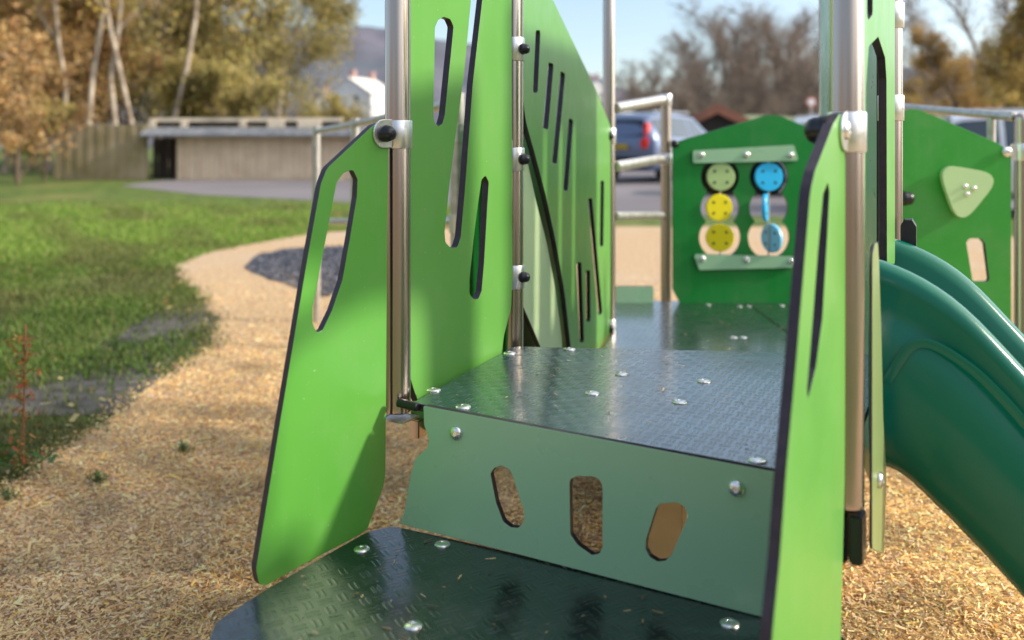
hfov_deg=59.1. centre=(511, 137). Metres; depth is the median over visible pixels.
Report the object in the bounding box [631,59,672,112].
bare tree
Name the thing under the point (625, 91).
bare tree
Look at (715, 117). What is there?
barn
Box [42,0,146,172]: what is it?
beech tree
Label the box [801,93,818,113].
bare tree
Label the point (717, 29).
bare tree
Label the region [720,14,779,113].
bare tree
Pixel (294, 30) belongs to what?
bare tree
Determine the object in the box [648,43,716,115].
bare tree
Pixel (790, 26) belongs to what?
bare tree
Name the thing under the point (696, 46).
bare tree
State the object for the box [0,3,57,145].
shrub
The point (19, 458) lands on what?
dock weed
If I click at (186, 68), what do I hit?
birch tree
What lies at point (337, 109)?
shrub
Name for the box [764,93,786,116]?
bare tree
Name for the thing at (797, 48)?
bare tree
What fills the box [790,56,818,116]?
bare tree
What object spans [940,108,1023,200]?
parked car
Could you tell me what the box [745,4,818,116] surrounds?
bare tree
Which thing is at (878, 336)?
playground unit
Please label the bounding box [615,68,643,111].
bare tree
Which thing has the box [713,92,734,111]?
bare tree
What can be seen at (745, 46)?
bare tree
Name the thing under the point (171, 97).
shrub
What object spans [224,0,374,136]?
willow tree
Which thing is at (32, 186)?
ground
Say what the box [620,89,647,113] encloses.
bare tree
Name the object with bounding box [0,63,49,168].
shrub
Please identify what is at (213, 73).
shrub
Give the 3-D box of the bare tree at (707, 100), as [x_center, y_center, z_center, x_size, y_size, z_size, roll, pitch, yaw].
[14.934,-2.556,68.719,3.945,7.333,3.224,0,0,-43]
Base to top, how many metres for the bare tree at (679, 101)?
5.578 m
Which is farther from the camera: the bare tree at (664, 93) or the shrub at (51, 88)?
the bare tree at (664, 93)
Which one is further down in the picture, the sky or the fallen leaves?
the fallen leaves
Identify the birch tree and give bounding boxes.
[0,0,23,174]
[3,0,80,176]
[37,0,134,123]
[42,0,132,124]
[108,0,187,131]
[168,0,271,167]
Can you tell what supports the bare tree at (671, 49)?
on the grass bank
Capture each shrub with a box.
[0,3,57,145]
[0,27,107,183]
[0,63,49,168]
[0,91,77,181]
[148,56,221,150]
[157,49,259,126]
[209,65,284,137]
[267,92,353,137]
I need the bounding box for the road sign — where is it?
[806,97,815,113]
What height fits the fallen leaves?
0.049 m
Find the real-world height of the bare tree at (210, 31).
12.127 m
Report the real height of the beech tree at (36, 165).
10.438 m
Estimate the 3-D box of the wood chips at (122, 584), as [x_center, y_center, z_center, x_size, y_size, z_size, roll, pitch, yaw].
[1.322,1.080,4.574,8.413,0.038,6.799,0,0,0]
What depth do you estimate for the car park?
18.83 m
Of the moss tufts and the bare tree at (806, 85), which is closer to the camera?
the moss tufts
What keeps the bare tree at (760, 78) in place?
on the grass bank
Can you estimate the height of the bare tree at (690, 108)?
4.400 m
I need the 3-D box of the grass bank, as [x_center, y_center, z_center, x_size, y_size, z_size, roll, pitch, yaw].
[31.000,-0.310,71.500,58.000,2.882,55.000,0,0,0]
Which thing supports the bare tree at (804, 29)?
on the grass bank
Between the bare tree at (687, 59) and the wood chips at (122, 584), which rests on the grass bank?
the bare tree at (687, 59)
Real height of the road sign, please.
2.449 m
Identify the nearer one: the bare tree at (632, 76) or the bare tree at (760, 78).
the bare tree at (760, 78)
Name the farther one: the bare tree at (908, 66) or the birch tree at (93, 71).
the bare tree at (908, 66)
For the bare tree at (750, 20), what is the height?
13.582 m
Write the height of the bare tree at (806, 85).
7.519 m
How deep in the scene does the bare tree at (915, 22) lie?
98.85 m
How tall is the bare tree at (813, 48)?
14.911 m
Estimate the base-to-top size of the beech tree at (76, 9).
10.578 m
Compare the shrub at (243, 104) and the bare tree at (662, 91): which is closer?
the shrub at (243, 104)
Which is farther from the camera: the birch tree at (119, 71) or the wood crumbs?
the birch tree at (119, 71)
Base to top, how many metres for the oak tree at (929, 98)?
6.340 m
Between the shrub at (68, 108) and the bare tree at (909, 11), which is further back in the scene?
the bare tree at (909, 11)
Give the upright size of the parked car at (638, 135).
1.800 m
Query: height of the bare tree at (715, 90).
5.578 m
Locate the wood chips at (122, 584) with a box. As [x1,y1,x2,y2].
[0,260,1023,639]
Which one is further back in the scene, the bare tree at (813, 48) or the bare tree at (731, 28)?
the bare tree at (813, 48)
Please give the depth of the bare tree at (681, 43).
99.64 m
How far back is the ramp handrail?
4.47 m
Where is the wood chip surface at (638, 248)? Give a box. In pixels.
[0,226,1023,639]
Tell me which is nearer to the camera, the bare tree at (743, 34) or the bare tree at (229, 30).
the bare tree at (229, 30)
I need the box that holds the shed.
[138,118,365,179]
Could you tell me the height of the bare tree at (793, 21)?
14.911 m
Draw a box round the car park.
[122,171,1013,217]
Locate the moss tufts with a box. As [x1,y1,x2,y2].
[0,440,195,501]
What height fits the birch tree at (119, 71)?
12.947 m
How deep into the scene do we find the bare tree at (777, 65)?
72.39 m
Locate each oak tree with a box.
[903,17,1002,116]
[903,77,925,104]
[909,77,951,114]
[961,0,1023,108]
[977,0,1023,102]
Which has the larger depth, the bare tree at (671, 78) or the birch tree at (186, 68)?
the bare tree at (671, 78)
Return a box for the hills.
[0,25,1016,147]
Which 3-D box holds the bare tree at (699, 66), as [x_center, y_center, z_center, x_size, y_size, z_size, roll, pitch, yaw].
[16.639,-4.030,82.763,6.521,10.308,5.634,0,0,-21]
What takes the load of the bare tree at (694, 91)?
on the grass bank
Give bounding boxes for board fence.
[54,124,147,179]
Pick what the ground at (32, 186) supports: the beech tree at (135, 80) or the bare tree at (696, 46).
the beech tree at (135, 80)
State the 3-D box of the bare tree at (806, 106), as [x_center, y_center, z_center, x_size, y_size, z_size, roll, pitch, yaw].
[20.642,-1.215,64.766,2.524,4.646,2.556,0,0,-7]
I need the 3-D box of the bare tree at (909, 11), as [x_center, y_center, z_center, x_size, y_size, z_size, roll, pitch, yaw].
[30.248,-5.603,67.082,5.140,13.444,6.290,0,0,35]
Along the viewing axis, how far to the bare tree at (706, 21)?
101.57 m
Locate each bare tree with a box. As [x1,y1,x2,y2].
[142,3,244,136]
[181,0,249,101]
[251,0,332,126]
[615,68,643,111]
[615,74,639,113]
[616,58,649,112]
[620,77,647,112]
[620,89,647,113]
[626,58,670,112]
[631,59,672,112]
[631,72,657,112]
[639,79,674,111]
[644,93,660,112]
[645,81,676,112]
[646,89,660,112]
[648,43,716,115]
[650,61,688,112]
[655,31,711,111]
[658,25,720,108]
[658,40,733,110]
[661,76,692,116]
[663,25,716,103]
[664,0,749,102]
[671,67,717,113]
[672,77,707,114]
[673,25,741,113]
[673,36,709,109]
[673,89,698,115]
[681,59,727,111]
[682,93,699,116]
[692,4,769,109]
[699,13,770,112]
[703,20,782,112]
[703,80,731,109]
[707,34,766,111]
[711,11,770,113]
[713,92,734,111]
[719,0,809,114]
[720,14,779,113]
[721,18,775,110]
[724,48,783,114]
[730,57,773,114]
[733,43,794,116]
[738,0,818,105]
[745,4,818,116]
[753,80,795,115]
[754,92,780,114]
[763,7,818,114]
[763,12,817,105]
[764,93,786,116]
[766,2,818,116]
[772,50,818,116]
[777,15,818,108]
[784,89,817,116]
[787,42,818,115]
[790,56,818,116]
[794,25,818,109]
[799,25,818,102]
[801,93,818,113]
[903,0,940,87]
[903,0,950,114]
[903,42,926,96]
[911,0,1009,108]
[943,36,990,107]
[971,0,1015,108]
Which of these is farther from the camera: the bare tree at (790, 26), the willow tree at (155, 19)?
the bare tree at (790, 26)
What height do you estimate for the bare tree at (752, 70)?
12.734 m
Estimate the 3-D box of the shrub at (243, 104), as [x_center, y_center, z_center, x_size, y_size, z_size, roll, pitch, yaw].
[-7.872,-0.467,26.844,2.346,3.161,3.134,0,0,-36]
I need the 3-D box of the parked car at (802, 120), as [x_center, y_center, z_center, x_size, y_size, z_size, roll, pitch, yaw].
[5.740,0.351,17.599,4.209,1.578,2.260,0,0,8]
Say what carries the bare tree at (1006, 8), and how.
on the grass bank
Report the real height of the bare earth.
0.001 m
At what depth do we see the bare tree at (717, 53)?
78.19 m
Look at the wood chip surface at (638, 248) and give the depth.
3.31 m
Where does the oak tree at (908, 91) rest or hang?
on the grass bank
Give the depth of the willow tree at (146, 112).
39.95 m
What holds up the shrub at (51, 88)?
on the ground at (32, 186)
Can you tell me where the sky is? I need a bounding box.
[142,0,1019,97]
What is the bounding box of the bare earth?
[0,305,220,416]
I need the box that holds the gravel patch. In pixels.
[245,247,341,295]
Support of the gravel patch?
on the wood chip surface at (638, 248)
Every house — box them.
[310,85,329,112]
[324,70,384,116]
[589,73,602,102]
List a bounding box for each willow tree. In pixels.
[45,0,263,145]
[59,0,208,124]
[106,0,242,139]
[147,0,329,117]
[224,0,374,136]
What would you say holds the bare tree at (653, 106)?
on the grass bank
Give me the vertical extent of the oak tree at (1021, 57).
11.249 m
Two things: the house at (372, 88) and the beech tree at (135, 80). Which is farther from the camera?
the house at (372, 88)
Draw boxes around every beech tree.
[0,0,100,174]
[0,0,179,135]
[7,0,116,123]
[29,3,90,167]
[41,11,137,124]
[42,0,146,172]
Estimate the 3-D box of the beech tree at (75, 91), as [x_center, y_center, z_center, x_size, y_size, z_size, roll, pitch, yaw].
[-17.968,-4.994,35.490,6.405,12.249,8.000,0,0,-25]
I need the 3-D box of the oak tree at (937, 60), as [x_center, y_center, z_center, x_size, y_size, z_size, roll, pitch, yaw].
[26.249,-3.059,52.890,4.478,8.385,6.529,0,0,-18]
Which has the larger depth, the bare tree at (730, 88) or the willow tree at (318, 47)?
the bare tree at (730, 88)
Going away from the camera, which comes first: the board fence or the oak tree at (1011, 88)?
the board fence
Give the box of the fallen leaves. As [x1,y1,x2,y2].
[1,202,341,421]
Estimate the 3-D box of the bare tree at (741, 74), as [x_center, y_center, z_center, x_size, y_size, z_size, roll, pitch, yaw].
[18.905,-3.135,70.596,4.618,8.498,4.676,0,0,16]
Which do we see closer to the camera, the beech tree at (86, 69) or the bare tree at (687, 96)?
the beech tree at (86, 69)
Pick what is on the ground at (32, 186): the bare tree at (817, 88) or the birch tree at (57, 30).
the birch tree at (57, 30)
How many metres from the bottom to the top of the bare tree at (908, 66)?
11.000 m
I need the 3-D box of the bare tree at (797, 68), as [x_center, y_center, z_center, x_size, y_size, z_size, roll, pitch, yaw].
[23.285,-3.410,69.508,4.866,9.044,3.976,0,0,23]
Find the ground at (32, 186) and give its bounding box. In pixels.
[0,148,1013,485]
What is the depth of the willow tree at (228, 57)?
31.17 m
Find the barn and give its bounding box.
[691,103,750,131]
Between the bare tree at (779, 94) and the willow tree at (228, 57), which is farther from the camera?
the bare tree at (779, 94)
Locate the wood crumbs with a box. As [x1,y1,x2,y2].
[299,306,783,639]
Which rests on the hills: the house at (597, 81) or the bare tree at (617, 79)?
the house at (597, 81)
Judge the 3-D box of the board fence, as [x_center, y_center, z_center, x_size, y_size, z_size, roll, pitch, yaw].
[-10.756,0.367,23.670,2.397,1.465,0.140,0,0,0]
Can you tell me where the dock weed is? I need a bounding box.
[0,324,63,478]
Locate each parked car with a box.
[615,111,706,182]
[730,114,818,196]
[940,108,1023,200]
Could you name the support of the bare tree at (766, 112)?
on the grass bank
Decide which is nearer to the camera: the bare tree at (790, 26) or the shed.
the shed
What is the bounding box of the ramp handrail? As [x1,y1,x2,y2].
[312,93,464,321]
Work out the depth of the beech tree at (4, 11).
26.31 m
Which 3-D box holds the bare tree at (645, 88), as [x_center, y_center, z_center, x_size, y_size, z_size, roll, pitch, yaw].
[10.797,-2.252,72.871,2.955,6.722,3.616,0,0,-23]
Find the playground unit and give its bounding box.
[210,0,1023,639]
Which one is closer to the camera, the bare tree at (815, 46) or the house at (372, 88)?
the bare tree at (815, 46)
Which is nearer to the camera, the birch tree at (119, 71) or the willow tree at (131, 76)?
the birch tree at (119, 71)
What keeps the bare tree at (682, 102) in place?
on the grass bank
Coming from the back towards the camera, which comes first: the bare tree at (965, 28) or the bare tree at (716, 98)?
the bare tree at (716, 98)
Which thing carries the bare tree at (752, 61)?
on the grass bank
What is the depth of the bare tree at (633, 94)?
70.02 m
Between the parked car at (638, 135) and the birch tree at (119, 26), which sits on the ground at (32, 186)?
the birch tree at (119, 26)
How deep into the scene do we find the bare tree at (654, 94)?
64.00 m
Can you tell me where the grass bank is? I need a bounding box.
[743,115,950,119]

